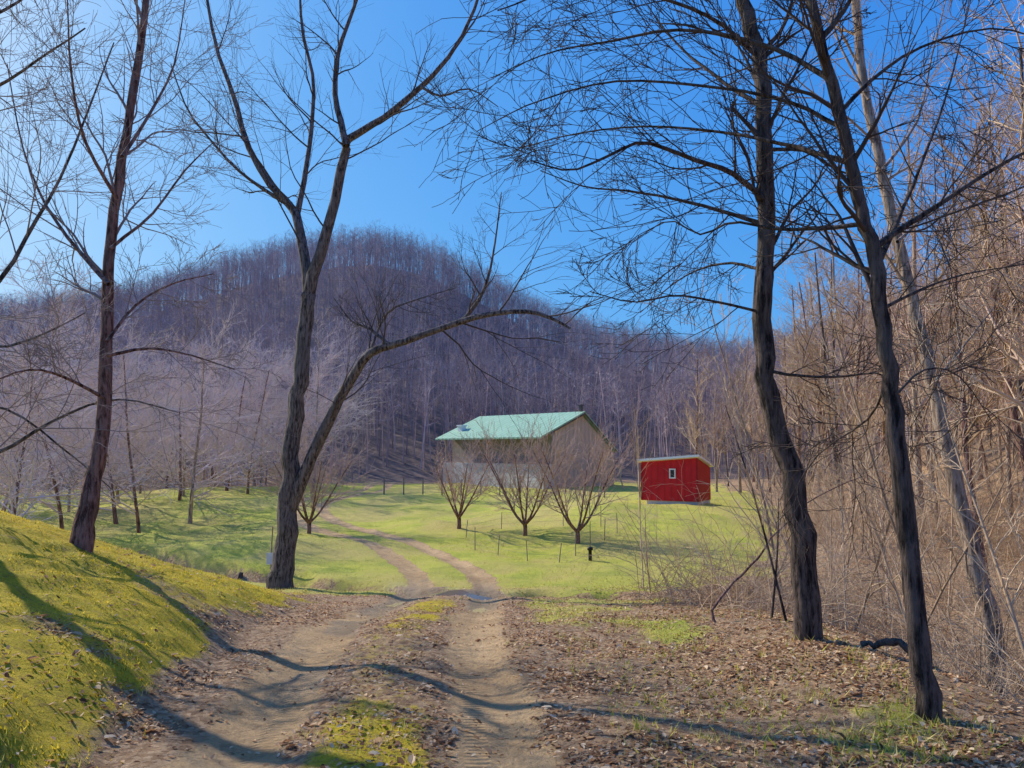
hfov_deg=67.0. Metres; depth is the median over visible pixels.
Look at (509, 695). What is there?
dirt road
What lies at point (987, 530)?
ravine sapling
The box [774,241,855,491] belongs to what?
woodland tree
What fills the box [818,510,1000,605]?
bramble bush
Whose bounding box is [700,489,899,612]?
bramble bush
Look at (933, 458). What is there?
ravine sapling
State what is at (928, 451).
woodland tree
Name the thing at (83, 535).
bank tree
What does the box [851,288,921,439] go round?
woodland tree
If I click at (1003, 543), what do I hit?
bramble bush
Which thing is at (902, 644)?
rotten log
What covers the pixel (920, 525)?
bramble bush
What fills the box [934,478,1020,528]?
bramble bush
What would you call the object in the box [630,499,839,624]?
bramble bush
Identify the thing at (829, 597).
bramble bush
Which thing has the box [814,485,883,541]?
bramble bush
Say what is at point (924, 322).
woodland tree
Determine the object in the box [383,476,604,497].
yard fence
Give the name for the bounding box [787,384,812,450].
woodland tree
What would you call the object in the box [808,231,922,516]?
woodland tree
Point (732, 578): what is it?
bramble bush
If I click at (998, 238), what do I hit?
woodland tree
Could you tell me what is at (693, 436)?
woodland tree
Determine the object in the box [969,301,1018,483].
woodland tree
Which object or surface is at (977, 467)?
woodland tree
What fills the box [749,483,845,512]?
bramble bush
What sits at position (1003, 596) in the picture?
bramble bush
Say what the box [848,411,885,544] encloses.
ravine sapling
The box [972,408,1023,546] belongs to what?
ravine sapling
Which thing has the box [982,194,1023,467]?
woodland tree
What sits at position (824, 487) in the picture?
ravine sapling
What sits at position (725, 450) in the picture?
woodland tree
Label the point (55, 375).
pasture tree
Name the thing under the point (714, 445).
woodland tree
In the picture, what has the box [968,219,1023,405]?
woodland tree
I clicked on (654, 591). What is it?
bramble bush
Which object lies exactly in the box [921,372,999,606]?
ravine sapling
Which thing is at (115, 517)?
pasture tree
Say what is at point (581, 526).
fruit tree
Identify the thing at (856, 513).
ravine sapling
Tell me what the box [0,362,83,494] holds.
pasture tree
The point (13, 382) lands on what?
pasture tree
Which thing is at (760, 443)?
woodland tree
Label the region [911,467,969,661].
ravine sapling
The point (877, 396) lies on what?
woodland tree
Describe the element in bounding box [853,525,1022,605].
bramble bush
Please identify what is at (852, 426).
woodland tree
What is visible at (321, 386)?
pasture tree
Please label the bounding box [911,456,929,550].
ravine sapling
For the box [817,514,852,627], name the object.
ravine sapling
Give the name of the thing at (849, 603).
bramble bush
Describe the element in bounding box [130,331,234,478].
pasture tree
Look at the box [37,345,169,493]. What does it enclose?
pasture tree
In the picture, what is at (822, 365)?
woodland tree
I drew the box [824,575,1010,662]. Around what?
bramble bush
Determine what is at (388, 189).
sky
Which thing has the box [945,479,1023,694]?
ravine sapling
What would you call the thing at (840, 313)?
ravine sapling
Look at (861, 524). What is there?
ravine sapling
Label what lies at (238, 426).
pasture tree
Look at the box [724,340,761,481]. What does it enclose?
woodland tree
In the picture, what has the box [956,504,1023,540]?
bramble bush
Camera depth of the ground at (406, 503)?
7.69 m
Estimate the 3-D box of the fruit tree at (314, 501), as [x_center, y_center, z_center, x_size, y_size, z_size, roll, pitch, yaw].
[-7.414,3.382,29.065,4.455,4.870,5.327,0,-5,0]
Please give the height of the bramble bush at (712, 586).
2.784 m
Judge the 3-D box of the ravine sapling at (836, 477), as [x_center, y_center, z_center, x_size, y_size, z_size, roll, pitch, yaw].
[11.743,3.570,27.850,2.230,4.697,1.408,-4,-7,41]
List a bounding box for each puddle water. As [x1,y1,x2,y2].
[386,602,404,606]
[472,607,486,612]
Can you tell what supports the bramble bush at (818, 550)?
on the ground at (406, 503)
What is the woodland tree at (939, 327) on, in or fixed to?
on the ground at (406, 503)
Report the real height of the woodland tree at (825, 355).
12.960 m
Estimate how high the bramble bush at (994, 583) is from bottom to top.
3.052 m
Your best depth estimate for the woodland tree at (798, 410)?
51.48 m
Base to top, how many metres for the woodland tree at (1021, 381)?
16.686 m
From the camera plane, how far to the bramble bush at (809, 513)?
26.64 m
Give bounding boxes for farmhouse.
[435,404,617,488]
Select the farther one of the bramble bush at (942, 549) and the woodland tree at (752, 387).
the woodland tree at (752, 387)
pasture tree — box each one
[0,245,134,510]
[0,291,139,513]
[0,303,96,528]
[0,309,39,477]
[0,313,49,516]
[0,332,147,528]
[0,349,41,464]
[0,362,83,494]
[1,307,121,491]
[2,340,192,523]
[5,312,199,532]
[14,293,206,503]
[35,359,152,511]
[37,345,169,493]
[86,325,235,493]
[93,298,280,523]
[109,355,240,505]
[112,329,263,498]
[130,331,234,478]
[142,381,215,487]
[163,334,276,486]
[170,339,305,492]
[181,315,294,486]
[181,346,323,493]
[194,327,325,486]
[223,343,362,471]
[227,311,397,492]
[248,331,373,472]
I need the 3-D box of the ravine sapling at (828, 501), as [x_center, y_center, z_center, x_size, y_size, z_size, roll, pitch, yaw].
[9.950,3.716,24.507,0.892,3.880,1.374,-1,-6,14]
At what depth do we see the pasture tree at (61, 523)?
27.10 m
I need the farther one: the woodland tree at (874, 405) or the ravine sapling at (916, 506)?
the woodland tree at (874, 405)
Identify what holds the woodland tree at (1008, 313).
on the ground at (406, 503)
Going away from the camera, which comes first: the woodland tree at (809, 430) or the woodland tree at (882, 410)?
the woodland tree at (882, 410)
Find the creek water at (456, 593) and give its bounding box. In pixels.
[415,590,494,599]
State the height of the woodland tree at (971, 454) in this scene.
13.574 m
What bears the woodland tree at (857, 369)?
on the ground at (406, 503)
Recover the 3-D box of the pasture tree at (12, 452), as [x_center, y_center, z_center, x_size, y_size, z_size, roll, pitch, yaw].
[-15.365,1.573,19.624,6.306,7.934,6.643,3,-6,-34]
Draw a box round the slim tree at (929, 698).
[399,0,1023,722]
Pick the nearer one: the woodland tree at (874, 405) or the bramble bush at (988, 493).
the bramble bush at (988, 493)
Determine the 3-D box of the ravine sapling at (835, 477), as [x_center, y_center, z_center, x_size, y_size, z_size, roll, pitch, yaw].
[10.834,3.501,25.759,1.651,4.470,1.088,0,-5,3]
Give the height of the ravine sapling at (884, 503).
6.136 m
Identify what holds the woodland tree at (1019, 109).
on the ground at (406, 503)
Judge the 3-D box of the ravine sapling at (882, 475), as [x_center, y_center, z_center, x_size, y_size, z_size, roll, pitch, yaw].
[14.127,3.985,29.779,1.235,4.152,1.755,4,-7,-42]
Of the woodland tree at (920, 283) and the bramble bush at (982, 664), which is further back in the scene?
the woodland tree at (920, 283)
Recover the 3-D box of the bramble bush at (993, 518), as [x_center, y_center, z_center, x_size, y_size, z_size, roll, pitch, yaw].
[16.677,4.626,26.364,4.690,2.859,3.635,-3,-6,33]
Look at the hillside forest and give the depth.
107.95 m
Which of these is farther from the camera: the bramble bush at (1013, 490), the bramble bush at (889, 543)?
the bramble bush at (1013, 490)
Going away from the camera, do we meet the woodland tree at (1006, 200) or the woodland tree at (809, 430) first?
the woodland tree at (1006, 200)
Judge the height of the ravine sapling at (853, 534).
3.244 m
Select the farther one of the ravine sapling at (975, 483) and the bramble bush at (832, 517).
the bramble bush at (832, 517)
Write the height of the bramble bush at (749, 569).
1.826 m
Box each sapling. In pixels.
[613,402,660,587]
[617,459,624,489]
[623,400,649,495]
[627,499,658,592]
[644,262,803,608]
[682,313,824,622]
[711,362,786,620]
[712,372,829,608]
[759,469,790,618]
[773,326,879,587]
[775,482,830,542]
[779,210,983,664]
[791,435,824,532]
[792,411,819,497]
[794,304,891,625]
[795,352,838,485]
[797,361,919,626]
[801,401,834,499]
[805,306,995,630]
[805,430,849,524]
[807,461,844,585]
[808,414,836,507]
[810,445,870,629]
[811,460,851,622]
[813,424,857,523]
[813,427,838,504]
[813,444,839,549]
[816,419,861,534]
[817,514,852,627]
[819,385,929,592]
[821,432,905,621]
[830,399,931,558]
[830,440,861,545]
[831,404,867,551]
[838,382,883,561]
[841,454,890,576]
[845,484,886,576]
[847,351,1003,627]
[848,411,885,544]
[854,421,943,624]
[858,454,924,524]
[861,435,887,521]
[871,323,1023,682]
[874,477,933,581]
[884,392,949,603]
[884,403,1023,655]
[891,545,974,670]
[908,353,959,531]
[909,372,950,513]
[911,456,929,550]
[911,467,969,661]
[913,405,948,490]
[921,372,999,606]
[932,525,971,656]
[937,552,1018,684]
[939,354,1003,534]
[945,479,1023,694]
[959,404,1000,490]
[961,457,1005,603]
[963,406,1010,509]
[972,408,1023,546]
[983,401,1023,523]
[984,386,1022,525]
[990,455,1014,543]
[991,188,1023,298]
[995,320,1023,407]
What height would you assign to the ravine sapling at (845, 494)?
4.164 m
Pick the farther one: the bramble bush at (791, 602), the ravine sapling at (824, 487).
the ravine sapling at (824, 487)
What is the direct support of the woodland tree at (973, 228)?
on the ground at (406, 503)
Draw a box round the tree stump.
[237,572,242,579]
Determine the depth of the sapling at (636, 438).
45.58 m
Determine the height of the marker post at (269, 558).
1.201 m
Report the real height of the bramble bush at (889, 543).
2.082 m
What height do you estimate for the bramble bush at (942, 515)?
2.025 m
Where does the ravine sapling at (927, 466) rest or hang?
on the ground at (406, 503)
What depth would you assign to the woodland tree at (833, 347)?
38.30 m
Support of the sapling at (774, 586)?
on the ground at (406, 503)
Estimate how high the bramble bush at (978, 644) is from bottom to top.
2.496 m
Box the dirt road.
[114,484,618,767]
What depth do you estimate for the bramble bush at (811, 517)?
27.52 m
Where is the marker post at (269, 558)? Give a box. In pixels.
[266,527,272,569]
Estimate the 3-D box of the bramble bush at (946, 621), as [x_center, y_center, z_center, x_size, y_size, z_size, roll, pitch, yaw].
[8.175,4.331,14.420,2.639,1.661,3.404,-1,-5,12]
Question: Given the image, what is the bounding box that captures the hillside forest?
[0,219,1023,489]
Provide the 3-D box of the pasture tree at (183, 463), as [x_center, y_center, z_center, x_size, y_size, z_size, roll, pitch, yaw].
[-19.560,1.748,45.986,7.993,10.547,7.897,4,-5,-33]
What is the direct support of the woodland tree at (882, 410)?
on the ground at (406, 503)
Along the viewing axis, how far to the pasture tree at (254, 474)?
59.40 m
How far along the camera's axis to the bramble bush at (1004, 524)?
24.98 m
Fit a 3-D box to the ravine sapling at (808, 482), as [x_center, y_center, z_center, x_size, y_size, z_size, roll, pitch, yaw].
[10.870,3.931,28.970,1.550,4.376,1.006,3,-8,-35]
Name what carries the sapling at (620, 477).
on the ground at (406, 503)
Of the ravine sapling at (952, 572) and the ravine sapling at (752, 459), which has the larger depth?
the ravine sapling at (752, 459)
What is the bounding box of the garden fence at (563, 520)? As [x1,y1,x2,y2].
[466,510,617,562]
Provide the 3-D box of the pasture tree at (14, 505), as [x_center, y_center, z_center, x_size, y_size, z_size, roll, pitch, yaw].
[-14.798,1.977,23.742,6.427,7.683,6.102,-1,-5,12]
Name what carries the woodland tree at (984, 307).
on the ground at (406, 503)
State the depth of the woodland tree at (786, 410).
43.55 m
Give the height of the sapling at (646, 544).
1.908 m
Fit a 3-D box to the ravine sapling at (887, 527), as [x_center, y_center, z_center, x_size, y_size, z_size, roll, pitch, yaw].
[4.439,1.482,9.094,1.416,4.656,2.476,2,-6,-25]
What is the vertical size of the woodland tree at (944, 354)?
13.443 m
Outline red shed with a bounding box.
[637,455,713,504]
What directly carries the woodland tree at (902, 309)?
on the ground at (406, 503)
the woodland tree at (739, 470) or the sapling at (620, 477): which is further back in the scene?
the sapling at (620, 477)
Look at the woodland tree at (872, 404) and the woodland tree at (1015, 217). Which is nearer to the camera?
the woodland tree at (1015, 217)
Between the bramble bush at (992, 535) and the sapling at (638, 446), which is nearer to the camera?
the sapling at (638, 446)
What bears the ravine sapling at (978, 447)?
on the ground at (406, 503)
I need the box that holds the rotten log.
[860,638,907,653]
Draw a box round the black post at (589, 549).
[587,547,592,560]
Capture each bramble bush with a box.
[546,497,788,610]
[597,509,760,606]
[625,461,904,653]
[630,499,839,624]
[638,511,829,612]
[643,513,894,611]
[675,549,792,603]
[685,484,957,662]
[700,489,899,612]
[704,548,877,639]
[723,484,863,541]
[728,458,886,545]
[728,562,888,627]
[734,508,865,580]
[737,572,858,630]
[744,485,859,540]
[745,498,835,548]
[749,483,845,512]
[760,546,879,627]
[769,484,864,526]
[780,551,930,624]
[781,528,899,579]
[808,505,931,555]
[812,493,853,528]
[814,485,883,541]
[816,459,1018,567]
[817,497,922,567]
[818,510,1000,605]
[818,547,926,611]
[819,444,989,524]
[823,561,1023,706]
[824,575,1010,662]
[827,542,1023,707]
[832,514,930,567]
[839,508,939,562]
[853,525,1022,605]
[856,542,1023,698]
[860,615,1023,701]
[862,615,983,683]
[870,471,1007,550]
[871,572,1020,652]
[890,466,1019,555]
[894,528,961,558]
[897,621,1023,706]
[904,599,1023,690]
[921,492,1023,558]
[922,526,1023,624]
[926,458,1022,511]
[926,493,967,530]
[927,489,1023,559]
[929,471,1022,512]
[929,590,1023,703]
[930,478,1023,545]
[931,512,1021,550]
[933,575,1023,700]
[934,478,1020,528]
[935,624,1023,698]
[942,487,1023,551]
[945,534,1023,659]
[946,570,1023,664]
[950,472,1022,518]
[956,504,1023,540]
[957,566,1023,624]
[965,619,1023,704]
[972,444,1022,501]
[978,495,1023,566]
[981,491,1022,529]
[986,494,1023,565]
[1003,533,1023,569]
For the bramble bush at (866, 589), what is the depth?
16.69 m
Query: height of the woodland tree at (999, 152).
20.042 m
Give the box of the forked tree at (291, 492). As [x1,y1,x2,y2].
[75,0,691,589]
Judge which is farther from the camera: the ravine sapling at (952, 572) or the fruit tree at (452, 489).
the fruit tree at (452, 489)
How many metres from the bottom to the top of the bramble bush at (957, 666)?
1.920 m
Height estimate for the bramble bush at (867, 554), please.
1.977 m
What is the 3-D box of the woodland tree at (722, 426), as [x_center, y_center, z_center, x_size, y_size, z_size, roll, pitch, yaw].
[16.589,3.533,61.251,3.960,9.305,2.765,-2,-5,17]
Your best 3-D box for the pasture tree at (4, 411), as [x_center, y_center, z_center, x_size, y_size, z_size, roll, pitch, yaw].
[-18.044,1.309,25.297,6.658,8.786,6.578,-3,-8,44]
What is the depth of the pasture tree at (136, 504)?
28.69 m
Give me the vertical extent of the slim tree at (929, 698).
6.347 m
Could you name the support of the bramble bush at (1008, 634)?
on the ground at (406, 503)
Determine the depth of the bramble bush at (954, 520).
26.08 m
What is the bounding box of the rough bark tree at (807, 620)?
[415,0,976,640]
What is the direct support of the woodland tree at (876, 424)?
on the ground at (406, 503)
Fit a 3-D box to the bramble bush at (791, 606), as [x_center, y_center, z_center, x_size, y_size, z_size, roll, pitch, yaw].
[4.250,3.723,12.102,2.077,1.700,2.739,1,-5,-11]
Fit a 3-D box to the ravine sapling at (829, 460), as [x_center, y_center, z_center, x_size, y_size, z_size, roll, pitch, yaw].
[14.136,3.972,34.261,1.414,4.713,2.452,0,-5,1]
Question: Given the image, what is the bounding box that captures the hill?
[8,265,1004,482]
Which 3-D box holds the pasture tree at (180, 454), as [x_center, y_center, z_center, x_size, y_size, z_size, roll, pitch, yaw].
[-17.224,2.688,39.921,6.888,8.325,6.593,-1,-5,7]
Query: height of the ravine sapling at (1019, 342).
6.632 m
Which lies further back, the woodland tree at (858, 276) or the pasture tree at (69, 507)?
the woodland tree at (858, 276)
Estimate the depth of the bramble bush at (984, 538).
25.46 m
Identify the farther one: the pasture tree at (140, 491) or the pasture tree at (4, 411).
the pasture tree at (140, 491)
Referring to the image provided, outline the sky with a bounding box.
[0,0,1023,378]
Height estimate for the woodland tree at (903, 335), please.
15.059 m
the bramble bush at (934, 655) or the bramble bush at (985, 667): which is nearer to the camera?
the bramble bush at (985, 667)
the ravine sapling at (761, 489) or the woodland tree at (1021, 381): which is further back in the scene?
the woodland tree at (1021, 381)
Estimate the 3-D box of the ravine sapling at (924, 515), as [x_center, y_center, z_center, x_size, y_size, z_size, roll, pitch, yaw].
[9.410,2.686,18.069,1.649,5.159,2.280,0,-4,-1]
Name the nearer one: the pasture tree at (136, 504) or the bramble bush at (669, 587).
the bramble bush at (669, 587)
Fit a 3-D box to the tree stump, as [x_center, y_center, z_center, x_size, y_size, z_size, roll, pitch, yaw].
[-7.205,5.134,20.547,0.170,0.269,0.181,4,-7,-40]
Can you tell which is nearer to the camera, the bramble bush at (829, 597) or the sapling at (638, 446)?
the bramble bush at (829, 597)
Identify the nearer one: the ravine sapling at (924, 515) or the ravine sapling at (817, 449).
the ravine sapling at (924, 515)
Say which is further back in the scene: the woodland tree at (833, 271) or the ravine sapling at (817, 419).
the woodland tree at (833, 271)
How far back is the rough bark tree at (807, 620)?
6.63 m
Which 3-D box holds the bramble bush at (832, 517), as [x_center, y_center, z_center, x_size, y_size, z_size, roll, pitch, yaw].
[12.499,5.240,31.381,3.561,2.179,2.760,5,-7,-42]
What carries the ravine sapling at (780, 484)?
on the ground at (406, 503)
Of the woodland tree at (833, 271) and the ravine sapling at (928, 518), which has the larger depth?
the woodland tree at (833, 271)
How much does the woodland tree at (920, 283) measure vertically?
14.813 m
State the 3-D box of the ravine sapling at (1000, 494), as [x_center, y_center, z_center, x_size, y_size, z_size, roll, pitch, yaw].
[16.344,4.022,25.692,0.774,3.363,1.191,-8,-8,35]
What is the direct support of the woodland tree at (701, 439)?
on the ground at (406, 503)
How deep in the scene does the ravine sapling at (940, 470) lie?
16.50 m
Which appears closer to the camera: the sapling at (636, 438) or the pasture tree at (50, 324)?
the pasture tree at (50, 324)
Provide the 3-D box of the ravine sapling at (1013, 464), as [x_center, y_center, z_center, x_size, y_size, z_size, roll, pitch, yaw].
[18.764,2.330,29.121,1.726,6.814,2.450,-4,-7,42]
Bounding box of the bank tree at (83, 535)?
[0,0,288,553]
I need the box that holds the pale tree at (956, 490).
[726,0,1022,698]
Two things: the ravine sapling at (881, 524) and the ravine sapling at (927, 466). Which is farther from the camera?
the ravine sapling at (927, 466)
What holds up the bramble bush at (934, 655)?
on the ground at (406, 503)
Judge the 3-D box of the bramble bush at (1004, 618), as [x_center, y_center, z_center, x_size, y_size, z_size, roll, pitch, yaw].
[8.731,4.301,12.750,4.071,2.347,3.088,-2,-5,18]
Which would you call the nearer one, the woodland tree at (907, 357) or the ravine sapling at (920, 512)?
the ravine sapling at (920, 512)
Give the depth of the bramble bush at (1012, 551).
20.04 m
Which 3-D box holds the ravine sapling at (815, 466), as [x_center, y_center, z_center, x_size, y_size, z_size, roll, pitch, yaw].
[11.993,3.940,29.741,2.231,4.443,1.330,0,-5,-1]
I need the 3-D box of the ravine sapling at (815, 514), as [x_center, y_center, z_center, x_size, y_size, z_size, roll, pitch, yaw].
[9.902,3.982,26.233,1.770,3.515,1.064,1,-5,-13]
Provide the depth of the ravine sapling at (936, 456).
35.59 m
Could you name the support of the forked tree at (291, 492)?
on the ground at (406, 503)
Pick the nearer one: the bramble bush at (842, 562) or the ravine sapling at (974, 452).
the bramble bush at (842, 562)
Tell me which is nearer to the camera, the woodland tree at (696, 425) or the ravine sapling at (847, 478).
the ravine sapling at (847, 478)
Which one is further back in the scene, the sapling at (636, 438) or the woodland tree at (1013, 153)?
the sapling at (636, 438)
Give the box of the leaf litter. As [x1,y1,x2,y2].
[0,541,1023,767]
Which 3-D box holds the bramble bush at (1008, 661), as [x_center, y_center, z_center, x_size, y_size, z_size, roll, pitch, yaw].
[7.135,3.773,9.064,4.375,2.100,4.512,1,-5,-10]
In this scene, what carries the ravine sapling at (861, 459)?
on the ground at (406, 503)
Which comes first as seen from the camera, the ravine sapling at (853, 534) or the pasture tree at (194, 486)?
the ravine sapling at (853, 534)
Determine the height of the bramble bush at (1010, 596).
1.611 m
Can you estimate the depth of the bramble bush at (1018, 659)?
7.97 m
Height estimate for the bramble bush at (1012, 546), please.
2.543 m
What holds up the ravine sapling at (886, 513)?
on the ground at (406, 503)
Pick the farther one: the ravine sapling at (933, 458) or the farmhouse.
the farmhouse
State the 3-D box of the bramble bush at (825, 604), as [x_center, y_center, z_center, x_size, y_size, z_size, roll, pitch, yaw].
[3.680,2.094,8.943,3.264,1.962,3.165,3,-6,-33]
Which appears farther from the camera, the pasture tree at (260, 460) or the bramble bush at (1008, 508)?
the pasture tree at (260, 460)
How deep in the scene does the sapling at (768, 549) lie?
8.37 m
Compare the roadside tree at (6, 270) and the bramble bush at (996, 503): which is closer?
the roadside tree at (6, 270)
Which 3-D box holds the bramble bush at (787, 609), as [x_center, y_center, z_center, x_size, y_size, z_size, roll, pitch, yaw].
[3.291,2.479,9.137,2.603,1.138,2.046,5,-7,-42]
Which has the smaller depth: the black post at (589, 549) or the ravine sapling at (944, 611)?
the ravine sapling at (944, 611)
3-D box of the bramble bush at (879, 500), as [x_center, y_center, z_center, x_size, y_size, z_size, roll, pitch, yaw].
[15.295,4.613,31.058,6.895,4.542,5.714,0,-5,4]
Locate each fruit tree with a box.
[252,420,377,533]
[409,438,507,528]
[450,404,597,535]
[505,399,653,543]
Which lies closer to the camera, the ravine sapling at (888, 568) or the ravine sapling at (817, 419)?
the ravine sapling at (888, 568)
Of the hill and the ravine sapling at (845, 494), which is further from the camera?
the hill
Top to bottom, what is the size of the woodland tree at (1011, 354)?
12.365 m
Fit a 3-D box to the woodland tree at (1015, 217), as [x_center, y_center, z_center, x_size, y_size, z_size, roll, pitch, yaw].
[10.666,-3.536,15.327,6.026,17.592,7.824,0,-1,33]
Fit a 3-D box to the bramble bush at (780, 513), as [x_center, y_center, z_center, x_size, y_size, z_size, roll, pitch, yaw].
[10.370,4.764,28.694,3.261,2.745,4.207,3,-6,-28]
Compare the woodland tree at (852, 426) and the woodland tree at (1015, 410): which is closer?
the woodland tree at (1015, 410)
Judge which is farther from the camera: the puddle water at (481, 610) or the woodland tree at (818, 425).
the woodland tree at (818, 425)
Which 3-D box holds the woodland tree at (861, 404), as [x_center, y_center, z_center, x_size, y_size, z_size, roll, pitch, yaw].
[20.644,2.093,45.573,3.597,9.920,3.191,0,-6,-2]
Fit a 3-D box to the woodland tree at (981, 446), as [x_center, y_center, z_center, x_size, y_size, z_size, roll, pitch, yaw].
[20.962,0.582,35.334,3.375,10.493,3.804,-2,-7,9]
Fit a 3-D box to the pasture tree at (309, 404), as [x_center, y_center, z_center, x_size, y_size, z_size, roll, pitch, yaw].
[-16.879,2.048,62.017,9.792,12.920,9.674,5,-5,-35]
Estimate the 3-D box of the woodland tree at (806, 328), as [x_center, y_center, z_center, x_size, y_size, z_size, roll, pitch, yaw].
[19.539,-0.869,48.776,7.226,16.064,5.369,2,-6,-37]
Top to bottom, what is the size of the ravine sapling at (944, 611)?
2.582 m
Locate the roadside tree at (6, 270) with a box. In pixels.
[0,0,295,510]
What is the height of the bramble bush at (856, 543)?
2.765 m
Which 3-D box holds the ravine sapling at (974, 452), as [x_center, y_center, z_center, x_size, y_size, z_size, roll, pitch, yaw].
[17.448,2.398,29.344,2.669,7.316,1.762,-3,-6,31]
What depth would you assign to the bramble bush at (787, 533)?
25.14 m
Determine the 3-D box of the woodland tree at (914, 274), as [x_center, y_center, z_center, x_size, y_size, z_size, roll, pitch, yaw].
[14.803,-2.413,28.227,4.836,16.382,6.648,-4,-6,36]
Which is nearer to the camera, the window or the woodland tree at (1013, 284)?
the woodland tree at (1013, 284)
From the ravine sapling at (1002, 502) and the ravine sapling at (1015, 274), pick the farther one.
the ravine sapling at (1002, 502)
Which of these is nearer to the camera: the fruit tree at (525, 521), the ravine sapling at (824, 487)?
the ravine sapling at (824, 487)
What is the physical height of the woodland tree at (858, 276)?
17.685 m
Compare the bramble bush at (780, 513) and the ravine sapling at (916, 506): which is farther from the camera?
the bramble bush at (780, 513)
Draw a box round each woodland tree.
[669,335,722,454]
[680,409,708,456]
[686,407,714,458]
[694,368,738,491]
[703,390,737,485]
[705,321,760,492]
[705,373,741,481]
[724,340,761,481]
[740,312,805,498]
[740,370,770,492]
[747,258,827,455]
[749,234,864,515]
[750,397,774,486]
[750,403,768,488]
[774,238,867,506]
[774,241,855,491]
[774,255,848,492]
[776,332,829,480]
[783,221,893,489]
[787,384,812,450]
[788,208,878,501]
[788,295,843,486]
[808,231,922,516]
[810,281,909,529]
[811,346,861,456]
[829,344,881,496]
[836,221,938,519]
[836,383,863,473]
[837,313,912,473]
[841,245,966,527]
[848,90,996,533]
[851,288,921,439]
[851,310,888,474]
[854,362,880,456]
[855,318,882,486]
[864,206,983,426]
[865,318,924,499]
[867,243,943,458]
[869,268,932,404]
[874,83,1023,586]
[886,280,927,469]
[888,5,1023,423]
[888,242,995,513]
[892,0,1023,369]
[893,236,968,431]
[894,218,977,505]
[910,203,997,456]
[912,73,1023,510]
[921,186,1005,480]
[922,237,1017,495]
[923,147,1023,438]
[926,288,998,504]
[933,53,1023,476]
[933,211,1021,439]
[945,73,1023,469]
[949,222,1020,418]
[949,226,1023,538]
[964,181,1022,438]
[965,216,1017,261]
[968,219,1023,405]
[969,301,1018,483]
[977,105,1023,333]
[978,197,1023,383]
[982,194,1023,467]
[983,99,1023,287]
[987,82,1022,312]
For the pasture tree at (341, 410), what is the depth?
53.03 m
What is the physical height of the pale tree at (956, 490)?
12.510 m
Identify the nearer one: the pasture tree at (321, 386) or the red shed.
the red shed
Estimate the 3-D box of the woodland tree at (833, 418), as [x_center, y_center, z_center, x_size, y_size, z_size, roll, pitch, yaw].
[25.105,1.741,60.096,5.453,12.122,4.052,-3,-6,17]
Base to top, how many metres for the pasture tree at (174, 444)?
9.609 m
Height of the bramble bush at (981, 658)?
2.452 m
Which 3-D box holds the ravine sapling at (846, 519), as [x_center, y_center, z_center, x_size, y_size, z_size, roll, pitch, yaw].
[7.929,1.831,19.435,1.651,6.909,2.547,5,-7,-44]
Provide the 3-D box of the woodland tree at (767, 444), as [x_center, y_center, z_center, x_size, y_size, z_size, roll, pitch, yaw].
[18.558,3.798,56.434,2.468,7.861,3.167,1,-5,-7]
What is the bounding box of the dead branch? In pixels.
[710,476,863,622]
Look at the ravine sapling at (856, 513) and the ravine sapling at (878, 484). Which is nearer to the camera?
the ravine sapling at (856, 513)
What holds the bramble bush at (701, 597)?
on the ground at (406, 503)
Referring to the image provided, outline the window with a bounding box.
[669,469,675,478]
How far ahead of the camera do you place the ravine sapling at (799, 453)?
31.20 m
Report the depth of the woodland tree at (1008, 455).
27.73 m
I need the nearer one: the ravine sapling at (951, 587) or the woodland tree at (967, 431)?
the ravine sapling at (951, 587)
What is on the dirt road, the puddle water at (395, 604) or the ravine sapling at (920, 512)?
the puddle water at (395, 604)
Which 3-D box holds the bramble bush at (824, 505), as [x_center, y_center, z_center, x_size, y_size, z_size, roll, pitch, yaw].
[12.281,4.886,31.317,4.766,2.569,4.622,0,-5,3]
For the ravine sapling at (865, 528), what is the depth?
20.95 m
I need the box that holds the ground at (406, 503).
[0,399,1023,767]
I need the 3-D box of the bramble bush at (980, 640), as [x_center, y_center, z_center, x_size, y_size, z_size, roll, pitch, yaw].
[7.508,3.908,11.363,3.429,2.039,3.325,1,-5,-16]
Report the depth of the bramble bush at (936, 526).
25.97 m
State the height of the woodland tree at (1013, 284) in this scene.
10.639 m
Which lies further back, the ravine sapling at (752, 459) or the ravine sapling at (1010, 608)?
the ravine sapling at (752, 459)
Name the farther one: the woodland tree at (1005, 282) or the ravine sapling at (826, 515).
the woodland tree at (1005, 282)
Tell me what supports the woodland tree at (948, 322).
on the ground at (406, 503)
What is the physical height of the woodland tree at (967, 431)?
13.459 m
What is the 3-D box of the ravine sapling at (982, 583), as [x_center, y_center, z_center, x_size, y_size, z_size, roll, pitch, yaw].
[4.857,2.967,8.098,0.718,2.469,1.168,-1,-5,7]
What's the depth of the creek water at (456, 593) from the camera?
15.88 m
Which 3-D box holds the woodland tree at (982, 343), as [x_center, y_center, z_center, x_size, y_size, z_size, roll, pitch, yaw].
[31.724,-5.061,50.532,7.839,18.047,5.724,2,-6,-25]
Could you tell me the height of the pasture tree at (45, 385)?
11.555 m
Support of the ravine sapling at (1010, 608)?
on the ground at (406, 503)
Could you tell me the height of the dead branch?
1.495 m
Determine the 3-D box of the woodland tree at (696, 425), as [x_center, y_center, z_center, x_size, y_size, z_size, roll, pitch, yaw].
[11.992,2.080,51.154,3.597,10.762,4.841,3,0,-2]

